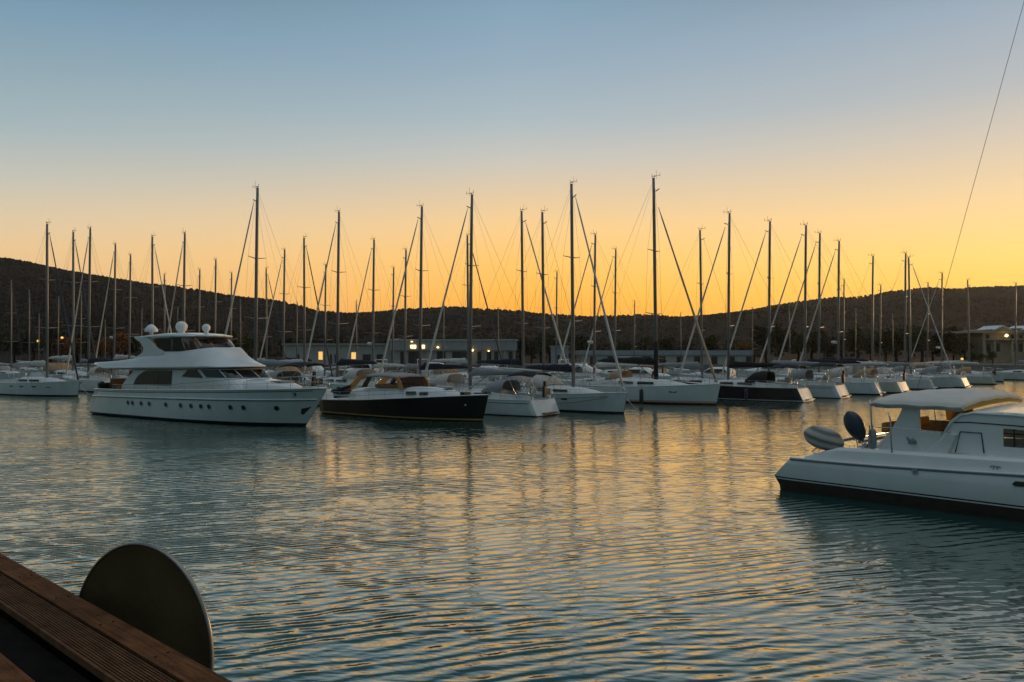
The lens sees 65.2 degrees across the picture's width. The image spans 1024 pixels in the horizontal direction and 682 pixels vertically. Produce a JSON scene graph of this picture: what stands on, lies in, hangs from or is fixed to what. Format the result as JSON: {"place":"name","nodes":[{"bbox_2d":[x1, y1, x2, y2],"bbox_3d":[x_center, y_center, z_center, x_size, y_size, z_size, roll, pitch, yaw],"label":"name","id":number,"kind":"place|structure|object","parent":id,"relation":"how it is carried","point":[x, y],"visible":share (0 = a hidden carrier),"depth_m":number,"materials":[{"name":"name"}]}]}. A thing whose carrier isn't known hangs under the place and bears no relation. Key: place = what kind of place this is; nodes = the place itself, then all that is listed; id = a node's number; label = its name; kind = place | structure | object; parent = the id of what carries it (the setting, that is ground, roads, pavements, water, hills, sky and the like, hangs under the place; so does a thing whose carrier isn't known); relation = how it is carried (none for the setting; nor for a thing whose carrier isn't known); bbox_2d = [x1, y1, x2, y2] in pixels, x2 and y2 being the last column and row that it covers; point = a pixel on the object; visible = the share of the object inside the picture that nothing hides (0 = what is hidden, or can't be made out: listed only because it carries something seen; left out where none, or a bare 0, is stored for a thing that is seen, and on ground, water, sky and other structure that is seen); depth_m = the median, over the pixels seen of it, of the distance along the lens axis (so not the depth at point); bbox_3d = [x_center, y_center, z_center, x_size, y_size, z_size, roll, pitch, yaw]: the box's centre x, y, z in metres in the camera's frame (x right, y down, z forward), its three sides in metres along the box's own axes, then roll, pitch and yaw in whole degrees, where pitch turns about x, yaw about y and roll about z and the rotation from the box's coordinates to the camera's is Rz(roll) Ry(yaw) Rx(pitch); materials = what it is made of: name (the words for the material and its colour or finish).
{"place":"outdoors","nodes":[
{"label":"outdoors","id":0,"kind":"place"},
{"bbox_2d":[0,371,1023,681],"bbox_3d":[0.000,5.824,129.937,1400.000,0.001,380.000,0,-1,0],"label":"water","id":1,"kind":"structure","parent":0,"point":[660,543],"depth_m":17.37,"materials":[{"name":"liquid"}]},
{"bbox_2d":[0,280,26,379],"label":"sailboat","id":2,"kind":"object","parent":1,"relation":"on","point":[4,370],"visible":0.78,"depth_m":110.42,"materials":[{"name":"white"}]},
{"bbox_2d":[8,290,42,374],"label":"sailboat","id":3,"kind":"object","parent":1,"relation":"on","point":[24,368],"visible":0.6,"depth_m":130.96,"materials":[{"name":"white"}]},
{"bbox_2d":[0,220,90,396],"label":"sailboat","id":4,"kind":"object","parent":1,"relation":"on","point":[47,385],"visible":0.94,"depth_m":75.48,"materials":[{"name":"white"}]},
{"bbox_2d":[49,296,71,369],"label":"sailboat","id":5,"kind":"object","parent":1,"relation":"on","point":[58,303],"visible":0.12,"depth_m":143.81,"materials":[{"name":"black"}]},
{"bbox_2d":[26,229,95,378],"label":"sailboat","id":6,"kind":"object","parent":1,"relation":"on","point":[53,367],"visible":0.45,"depth_m":95.07,"materials":[{"name":"white"}]},
{"bbox_2d":[70,290,90,372],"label":"sailboat","id":7,"kind":"object","parent":1,"relation":"on","point":[83,360],"visible":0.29,"depth_m":135.93,"materials":[{"name":"black"}]},
{"bbox_2d":[63,227,128,391],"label":"sailboat","id":8,"kind":"object","parent":1,"relation":"on","point":[92,378],"visible":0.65,"depth_m":85.07,"materials":[{"name":"white"}]},
{"bbox_2d":[92,243,141,373],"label":"sailboat","id":9,"kind":"object","parent":1,"relation":"on","point":[120,357],"visible":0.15,"depth_m":107.42,"materials":[{"name":"black"}]},
{"bbox_2d":[114,251,146,358],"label":"sailboat","id":10,"kind":"object","parent":1,"relation":"on","point":[129,334],"visible":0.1,"depth_m":97.37,"materials":[{"name":"black"}]},
{"bbox_2d":[115,234,171,376],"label":"sailboat","id":11,"kind":"object","parent":1,"relation":"on","point":[126,372],"visible":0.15,"depth_m":86.90,"materials":[{"name":"metal"}]},
{"bbox_2d":[167,230,210,332],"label":"sailboat","id":12,"kind":"object","parent":1,"relation":"on","point":[184,264],"visible":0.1,"depth_m":78.89,"materials":[{"name":"metal"}]},
{"bbox_2d":[187,270,216,332],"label":"sailboat","id":13,"kind":"object","parent":1,"relation":"on","point":[199,306],"visible":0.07,"depth_m":104.23,"materials":[{"name":"black"}]},
{"bbox_2d":[89,318,327,425],"bbox_3d":[-18.809,1.420,49.618,20.921,7.601,4.871,0,-1,34],"label":"motor yacht","id":14,"kind":"object","parent":1,"relation":"on","point":[206,376],"visible":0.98,"depth_m":47.60,"materials":[{"name":"white"}]},
{"bbox_2d":[134,370,171,383],"bbox_3d":[-22.497,2.295,50.015,4.050,0.940,0.078,0,-1,34],"label":"saloon window","id":15,"kind":"structure","parent":14,"relation":"in","point":[150,376],"depth_m":49.82,"materials":[{"name":"black"}]},
{"bbox_2d":[153,337,184,350],"bbox_3d":[-21.116,0.191,49.290,3.321,0.851,0.046,0,-1,34],"label":"flybridge window","id":16,"kind":"structure","parent":14,"relation":"in","point":[174,343],"depth_m":49.10,"materials":[{"name":"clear glass"}]},
{"bbox_2d":[181,370,202,377],"bbox_3d":[-19.083,1.952,47.745,2.050,0.450,0.068,0,-1,34],"label":"side window","id":17,"kind":"structure","parent":14,"relation":"in","point":[189,373],"depth_m":47.68,"materials":[{"name":"black"}]},
{"bbox_2d":[204,257,238,344],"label":"sailboat","id":18,"kind":"object","parent":1,"relation":"on","point":[215,270],"visible":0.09,"depth_m":89.85,"materials":[{"name":"beige metal"}]},
{"bbox_2d":[219,272,252,343],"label":"sailboat","id":19,"kind":"object","parent":1,"relation":"on","point":[231,311],"visible":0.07,"depth_m":110.28,"materials":[{"name":"black"}]},
{"bbox_2d":[246,267,285,372],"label":"sailboat","id":20,"kind":"object","parent":1,"relation":"on","point":[267,370],"visible":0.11,"depth_m":111.69,"materials":[{"name":"metal"}]},
{"bbox_2d":[224,184,333,405],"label":"sailboat","id":21,"kind":"object","parent":1,"relation":"on","point":[283,373],"visible":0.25,"depth_m":65.04,"materials":[{"name":"white"}]},
{"bbox_2d":[259,250,327,375],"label":"sailboat","id":22,"kind":"object","parent":1,"relation":"on","point":[287,358],"visible":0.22,"depth_m":99.45,"materials":[{"name":"metal"}]},
{"bbox_2d":[271,233,333,382],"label":"sailboat","id":23,"kind":"object","parent":1,"relation":"on","point":[304,336],"visible":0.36,"depth_m":86.89,"materials":[{"name":"metal"}]},
{"bbox_2d":[311,261,359,376],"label":"sailboat","id":24,"kind":"object","parent":1,"relation":"on","point":[334,372],"visible":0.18,"depth_m":90.19,"materials":[{"name":"white"}]},
{"bbox_2d":[301,210,396,397],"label":"sailboat","id":25,"kind":"object","parent":1,"relation":"on","point":[346,379],"visible":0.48,"depth_m":74.29,"materials":[{"name":"metal"}]},
{"bbox_2d":[342,235,423,380],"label":"sailboat","id":26,"kind":"object","parent":1,"relation":"on","point":[387,365],"visible":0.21,"depth_m":79.09,"materials":[{"name":"metal"}]},
{"bbox_2d":[370,264,423,373],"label":"sailboat","id":27,"kind":"object","parent":1,"relation":"on","point":[407,370],"visible":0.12,"depth_m":98.24,"materials":[{"name":"white"}]},
{"bbox_2d":[320,372,488,421],"bbox_3d":[-6.753,3.605,51.154,13.384,3.170,3.873,-1,-1,37],"label":"motor cruiser","id":28,"kind":"object","parent":1,"relation":"on","point":[410,396],"visible":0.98,"depth_m":49.55,"materials":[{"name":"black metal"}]},
{"bbox_2d":[379,245,453,381],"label":"sailboat","id":29,"kind":"object","parent":1,"relation":"on","point":[405,336],"visible":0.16,"depth_m":81.53,"materials":[{"name":"white plastic"}]},
{"bbox_2d":[376,205,488,389],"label":"sailboat","id":30,"kind":"object","parent":1,"relation":"on","point":[455,380],"visible":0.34,"depth_m":65.28,"materials":[{"name":"metal"}]},
{"bbox_2d":[413,233,503,378],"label":"sailboat","id":31,"kind":"object","parent":1,"relation":"on","point":[459,360],"visible":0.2,"depth_m":88.06,"materials":[{"name":"metal"}]},
{"bbox_2d":[424,187,559,416],"bbox_3d":[-2.586,-2.744,55.422,12.406,15.916,3.644,0,-1,33],"label":"sailboat","id":32,"kind":"object","parent":1,"relation":"on","point":[508,397],"visible":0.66,"depth_m":53.37,"materials":[{"name":"white plastic"}]},
{"bbox_2d":[455,208,571,385],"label":"sailboat","id":33,"kind":"object","parent":1,"relation":"on","point":[515,362],"visible":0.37,"depth_m":74.32,"materials":[{"name":"metal"}]},
{"bbox_2d":[477,206,593,388],"bbox_3d":[2.272,-2.815,64.965,12.716,16.314,3.735,-1,-1,39],"label":"sailboat","id":34,"kind":"object","parent":1,"relation":"on","point":[521,378],"visible":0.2,"depth_m":64.75,"materials":[{"name":"white"}]},
{"bbox_2d":[531,272,600,379],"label":"sailboat","id":35,"kind":"object","parent":1,"relation":"on","point":[579,370],"visible":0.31,"depth_m":104.71,"materials":[{"name":"white"}]},
{"bbox_2d":[509,181,642,414],"bbox_3d":[4.027,-3.275,57.402,4.091,17.075,13.309,1,-1,-42],"label":"sailboat","id":36,"kind":"object","parent":1,"relation":"on","point":[572,397],"visible":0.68,"depth_m":56.04,"materials":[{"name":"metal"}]},
{"bbox_2d":[555,229,659,381],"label":"sailboat","id":37,"kind":"object","parent":1,"relation":"on","point":[626,373],"visible":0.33,"depth_m":78.23,"materials":[{"name":"metal"}]},
{"bbox_2d":[581,248,670,376],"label":"sailboat","id":38,"kind":"object","parent":1,"relation":"on","point":[607,372],"visible":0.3,"depth_m":104.89,"materials":[{"name":"white plastic"}]},
{"bbox_2d":[571,175,720,404],"bbox_3d":[10.899,-4.323,66.540,13.743,19.497,4.464,-1,-1,40],"label":"sailboat","id":39,"kind":"object","parent":1,"relation":"on","point":[657,390],"visible":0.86,"depth_m":64.73,"materials":[{"name":"white"}]},
{"bbox_2d":[620,367,681,378],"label":"cabin cruiser","id":40,"kind":"object","parent":1,"relation":"on","point":[633,370],"visible":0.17,"depth_m":92.90,"materials":[{"name":"white"}]},
{"bbox_2d":[661,312,699,374],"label":"sailboat","id":41,"kind":"object","parent":1,"relation":"on","point":[675,371],"visible":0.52,"depth_m":139.69,"materials":[{"name":"white"}]},
{"bbox_2d":[635,228,747,381],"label":"sailboat","id":42,"kind":"object","parent":1,"relation":"on","point":[695,364],"visible":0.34,"depth_m":75.95,"materials":[{"name":"white plastic"}]},
{"bbox_2d":[678,367,743,379],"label":"cabin cruiser","id":43,"kind":"object","parent":1,"relation":"on","point":[707,373],"visible":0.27,"depth_m":96.01,"materials":[{"name":"white"}]},
{"bbox_2d":[676,211,814,401],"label":"sailboat","id":44,"kind":"object","parent":1,"relation":"on","point":[762,386],"visible":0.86,"depth_m":68.27,"materials":[{"name":"black"}]},
{"bbox_2d":[735,360,795,377],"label":"cabin cruiser","id":45,"kind":"object","parent":1,"relation":"on","point":[743,373],"visible":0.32,"depth_m":112.14,"materials":[{"name":"white"}]},
{"bbox_2d":[718,218,851,398],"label":"sailboat","id":46,"kind":"object","parent":1,"relation":"on","point":[828,388],"visible":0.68,"depth_m":73.53,"materials":[{"name":"white plastic"}]},
{"bbox_2d":[754,222,885,394],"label":"sailboat","id":47,"kind":"object","parent":1,"relation":"on","point":[861,386],"visible":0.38,"depth_m":78.97,"materials":[{"name":"metal"}]},
{"bbox_2d":[775,232,893,377],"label":"sailboat","id":48,"kind":"object","parent":1,"relation":"on","point":[853,370],"visible":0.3,"depth_m":90.04,"materials":[{"name":"metal"}]},
{"bbox_2d":[812,280,885,372],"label":"sailboat","id":49,"kind":"object","parent":1,"relation":"on","point":[844,327],"visible":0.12,"depth_m":121.42,"materials":[{"name":"white"}]},
{"bbox_2d":[796,240,911,392],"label":"sailboat","id":50,"kind":"object","parent":1,"relation":"on","point":[890,385],"visible":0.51,"depth_m":82.51,"materials":[{"name":"metal"}]},
{"bbox_2d":[839,254,937,389],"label":"sailboat","id":51,"kind":"object","parent":1,"relation":"on","point":[924,383],"visible":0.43,"depth_m":89.19,"materials":[{"name":"white plastic"}]},
{"bbox_2d":[855,282,921,372],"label":"sailboat","id":52,"kind":"object","parent":1,"relation":"on","point":[896,369],"visible":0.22,"depth_m":115.22,"materials":[{"name":"black"}]},
{"bbox_2d":[775,3,1023,521],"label":"catamaran","id":53,"kind":"object","parent":1,"relation":"on","point":[967,459],"visible":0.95,"depth_m":21.60,"materials":[{"name":"white"}]},
{"bbox_2d":[804,426,843,451],"bbox_3d":[9.265,2.986,23.843,0.748,0.867,1.240,1,13,-44],"label":"covered bundle","id":54,"kind":"object","parent":53,"relation":"on","point":[822,438],"visible":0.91,"depth_m":23.55,"materials":[{"name":"fabric"}]},
{"bbox_2d":[843,411,867,446],"bbox_3d":[10.030,2.631,23.235,0.426,1.267,0.571,1,-29,-44],"label":"outboard engine","id":55,"kind":"object","parent":53,"relation":"attached to","point":[854,424],"visible":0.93,"depth_m":23.13,"materials":[{"name":"blue metal"}]},
{"bbox_2d":[868,425,876,448],"bbox_3d":[10.194,2.713,22.628,0.230,0.680,0.224,1,-1,-44],"label":"boat fender","id":56,"kind":"object","parent":53,"relation":"on","point":[873,438],"visible":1,"depth_m":22.54,"materials":[{"name":"plastic"}]},
{"bbox_2d":[856,255,966,388],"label":"sailboat","id":57,"kind":"object","parent":1,"relation":"on","point":[945,382],"visible":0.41,"depth_m":91.88,"materials":[{"name":"metal"}]},
{"bbox_2d":[863,252,972,387],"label":"sailboat","id":58,"kind":"object","parent":1,"relation":"on","point":[962,380],"visible":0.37,"depth_m":94.66,"materials":[{"name":"white"}]},
{"bbox_2d":[902,282,974,371],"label":"sailboat","id":59,"kind":"object","parent":1,"relation":"on","point":[944,366],"visible":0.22,"depth_m":126.60,"materials":[{"name":"white"}]},
{"bbox_2d":[907,272,997,384],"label":"sailboat","id":60,"kind":"object","parent":1,"relation":"on","point":[983,378],"visible":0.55,"depth_m":102.50,"materials":[{"name":"metal"}]},
{"bbox_2d":[927,280,1004,381],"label":"sailboat","id":61,"kind":"object","parent":1,"relation":"on","point":[998,377],"visible":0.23,"depth_m":111.92,"materials":[{"name":"white plastic"}]},
{"bbox_2d":[986,282,1023,379],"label":"sailboat","id":62,"kind":"object","parent":1,"relation":"on","point":[1015,374],"visible":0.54,"depth_m":116.60,"materials":[{"name":"white plastic"}]},
{"bbox_2d":[0,259,1023,363],"bbox_3d":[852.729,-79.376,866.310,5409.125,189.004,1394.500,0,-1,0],"label":"hills","id":63,"kind":"structure","parent":0,"point":[759,321],"depth_m":613.68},
{"bbox_2d":[0,328,12,349],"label":"shore tree","id":64,"kind":"object","parent":63,"relation":"on","point":[5,337],"visible":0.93,"depth_m":198.97,"materials":[{"name":"green plant"}]},
{"bbox_2d":[7,340,25,361],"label":"shore tree","id":65,"kind":"object","parent":63,"relation":"on","point":[15,349],"visible":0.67,"depth_m":205.85,"materials":[{"name":"green plant"}]},
{"bbox_2d":[16,330,45,360],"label":"shore tree","id":66,"kind":"object","parent":63,"relation":"on","point":[24,338],"visible":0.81,"depth_m":198.19,"materials":[{"name":"green plant"}]},
{"bbox_2d":[40,327,65,361],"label":"shore tree","id":67,"kind":"object","parent":63,"relation":"on","point":[52,336],"visible":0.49,"depth_m":210.38,"materials":[{"name":"green plant"}]},
{"bbox_2d":[56,336,79,362],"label":"shore tree","id":68,"kind":"object","parent":63,"relation":"on","point":[62,347],"visible":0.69,"depth_m":183.60,"materials":[{"name":"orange plant"}]},
{"bbox_2d":[66,332,91,361],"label":"shore tree","id":69,"kind":"object","parent":63,"relation":"on","point":[82,344],"visible":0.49,"depth_m":202.13,"materials":[{"name":"green plant"}]},
{"bbox_2d":[93,338,110,357],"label":"shore tree","id":70,"kind":"object","parent":63,"relation":"on","point":[101,348],"visible":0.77,"depth_m":185.75,"materials":[{"name":"orange plant"}]},
{"bbox_2d":[108,330,135,360],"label":"shore tree","id":71,"kind":"object","parent":63,"relation":"on","point":[122,344],"visible":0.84,"depth_m":184.96,"materials":[{"name":"orange plant"}]},
{"bbox_2d":[238,334,261,356],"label":"shore tree","id":72,"kind":"object","parent":63,"relation":"on","point":[246,346],"visible":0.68,"depth_m":216.95,"materials":[{"name":"green plant"}]},
{"bbox_2d":[257,341,273,358],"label":"shore tree","id":73,"kind":"object","parent":63,"relation":"on","point":[268,348],"visible":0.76,"depth_m":205.16,"materials":[{"name":"green plant"}]},
{"bbox_2d":[0,257,1023,358],"bbox_3d":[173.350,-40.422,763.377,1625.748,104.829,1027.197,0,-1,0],"label":"forest","id":74,"kind":"object","parent":63,"relation":"on","point":[427,333],"visible":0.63,"depth_m":587.97,"materials":[{"name":"plant"}]},
{"bbox_2d":[520,339,539,362],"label":"shore tree","id":75,"kind":"object","parent":63,"relation":"on","point":[528,344],"visible":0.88,"depth_m":188.71,"materials":[{"name":"green plant"}]},
{"bbox_2d":[537,335,561,362],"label":"shore tree","id":76,"kind":"object","parent":63,"relation":"on","point":[550,340],"visible":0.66,"depth_m":187.52,"materials":[{"name":"green plant"}]},
{"bbox_2d":[568,334,590,349],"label":"shore tree","id":77,"kind":"object","parent":63,"relation":"on","point":[581,343],"visible":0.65,"depth_m":200.87,"materials":[{"name":"green plant"}]},
{"bbox_2d":[632,335,657,349],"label":"shore tree","id":78,"kind":"object","parent":63,"relation":"on","point":[646,339],"visible":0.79,"depth_m":208.26,"materials":[{"name":"green plant"}]},
{"bbox_2d":[658,337,675,349],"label":"shore tree","id":79,"kind":"object","parent":63,"relation":"on","point":[664,345],"visible":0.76,"depth_m":201.67,"materials":[{"name":"green plant"}]},
{"bbox_2d":[700,335,718,349],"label":"shore tree","id":80,"kind":"object","parent":63,"relation":"on","point":[711,341],"visible":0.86,"depth_m":218.12,"materials":[{"name":"green plant"}]},
{"bbox_2d":[749,324,782,362],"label":"shore tree","id":81,"kind":"object","parent":63,"relation":"on","point":[759,335],"visible":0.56,"depth_m":193.46,"materials":[{"name":"green plant"}]},
{"bbox_2d":[763,328,796,360],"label":"shore tree","id":82,"kind":"object","parent":63,"relation":"on","point":[779,337],"visible":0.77,"depth_m":187.41,"materials":[{"name":"green plant"}]},
{"bbox_2d":[786,331,811,360],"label":"shore tree","id":83,"kind":"object","parent":63,"relation":"on","point":[797,344],"visible":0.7,"depth_m":197.44,"materials":[{"name":"green plant"}]},
{"bbox_2d":[796,331,828,358],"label":"shore tree","id":84,"kind":"object","parent":63,"relation":"on","point":[813,346],"visible":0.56,"depth_m":198.23,"materials":[{"name":"green plant"}]},
{"bbox_2d":[820,337,835,356],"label":"shore tree","id":85,"kind":"object","parent":63,"relation":"on","point":[826,343],"visible":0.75,"depth_m":196.75,"materials":[{"name":"green plant"}]},
{"bbox_2d":[828,336,850,357],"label":"shore tree","id":86,"kind":"object","parent":63,"relation":"on","point":[846,343],"visible":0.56,"depth_m":194.26,"materials":[{"name":"green plant"}]},
{"bbox_2d":[844,326,870,358],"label":"shore tree","id":87,"kind":"object","parent":63,"relation":"on","point":[851,332],"visible":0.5,"depth_m":197.75,"materials":[{"name":"green plant"}]},
{"bbox_2d":[854,330,879,360],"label":"shore tree","id":88,"kind":"object","parent":63,"relation":"on","point":[866,345],"visible":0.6,"depth_m":189.28,"materials":[{"name":"green plant"}]},
{"bbox_2d":[873,328,900,361],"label":"shore tree","id":89,"kind":"object","parent":63,"relation":"on","point":[884,349],"visible":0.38,"depth_m":186.95,"materials":[{"name":"green plant"}]},
{"bbox_2d":[879,328,912,360],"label":"shore tree","id":90,"kind":"object","parent":63,"relation":"on","point":[897,342],"visible":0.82,"depth_m":180.73,"materials":[{"name":"green plant"}]},
{"bbox_2d":[907,329,940,362],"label":"shore tree","id":91,"kind":"object","parent":63,"relation":"on","point":[922,341],"visible":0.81,"depth_m":177.53,"materials":[{"name":"green plant"}]},
{"bbox_2d":[932,331,961,360],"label":"shore tree","id":92,"kind":"object","parent":63,"relation":"on","point":[947,341],"visible":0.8,"depth_m":180.97,"materials":[{"name":"green plant"}]},
{"bbox_2d":[953,336,974,360],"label":"shore tree","id":93,"kind":"object","parent":63,"relation":"on","point":[963,342],"visible":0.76,"depth_m":187.37,"materials":[{"name":"green plant"}]},
{"bbox_2d":[938,325,1023,363],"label":"villa","id":94,"kind":"object","parent":63,"relation":"on","point":[1003,340],"visible":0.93,"depth_m":184.99,"materials":[{"name":"beige"}]},
{"bbox_2d":[0,364,1023,370],"bbox_3d":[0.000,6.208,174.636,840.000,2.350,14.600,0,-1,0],"label":"quay","id":95,"kind":"structure","parent":0,"point":[973,366],"depth_m":167.35,"materials":[{"name":"concrete"}]},
{"bbox_2d":[281,343,391,363],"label":"annex","id":96,"kind":"object","parent":95,"relation":"on","point":[362,354],"visible":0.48,"depth_m":172.48,"materials":[{"name":"paint"}]},
{"bbox_2d":[389,339,517,363],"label":"harbour hall","id":97,"kind":"structure","parent":95,"relation":"on","point":[453,348],"depth_m":170.01,"materials":[{"name":"paint"}]},
{"bbox_2d":[549,346,569,363],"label":"blue boathouse","id":98,"kind":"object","parent":95,"relation":"on","point":[566,351],"visible":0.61,"depth_m":170.48,"materials":[{"name":"black"}]},
{"bbox_2d":[575,350,753,363],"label":"storage shed","id":99,"kind":"structure","parent":95,"relation":"on","point":[715,356],"depth_m":169.91,"materials":[{"name":"paint"}]},
{"bbox_2d":[0,0,1023,316],"label":"sky","id":100,"kind":"structure","parent":0,"point":[865,123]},
{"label":"terrace deck","id":101,"kind":"structure","parent":0,"visible":0},
{"bbox_2d":[0,553,231,681],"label":"timber railing","id":102,"kind":"object","parent":101,"relation":"on","point":[50,631],"visible":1,"depth_m":3.09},
{"bbox_2d":[79,542,213,670],"bbox_3d":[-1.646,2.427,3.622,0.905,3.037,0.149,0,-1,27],"label":"satellite dish","id":103,"kind":"object","parent":102,"relation":"attached to","point":[151,590],"visible":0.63,"depth_m":3.59,"materials":[{"name":"grey metal"}]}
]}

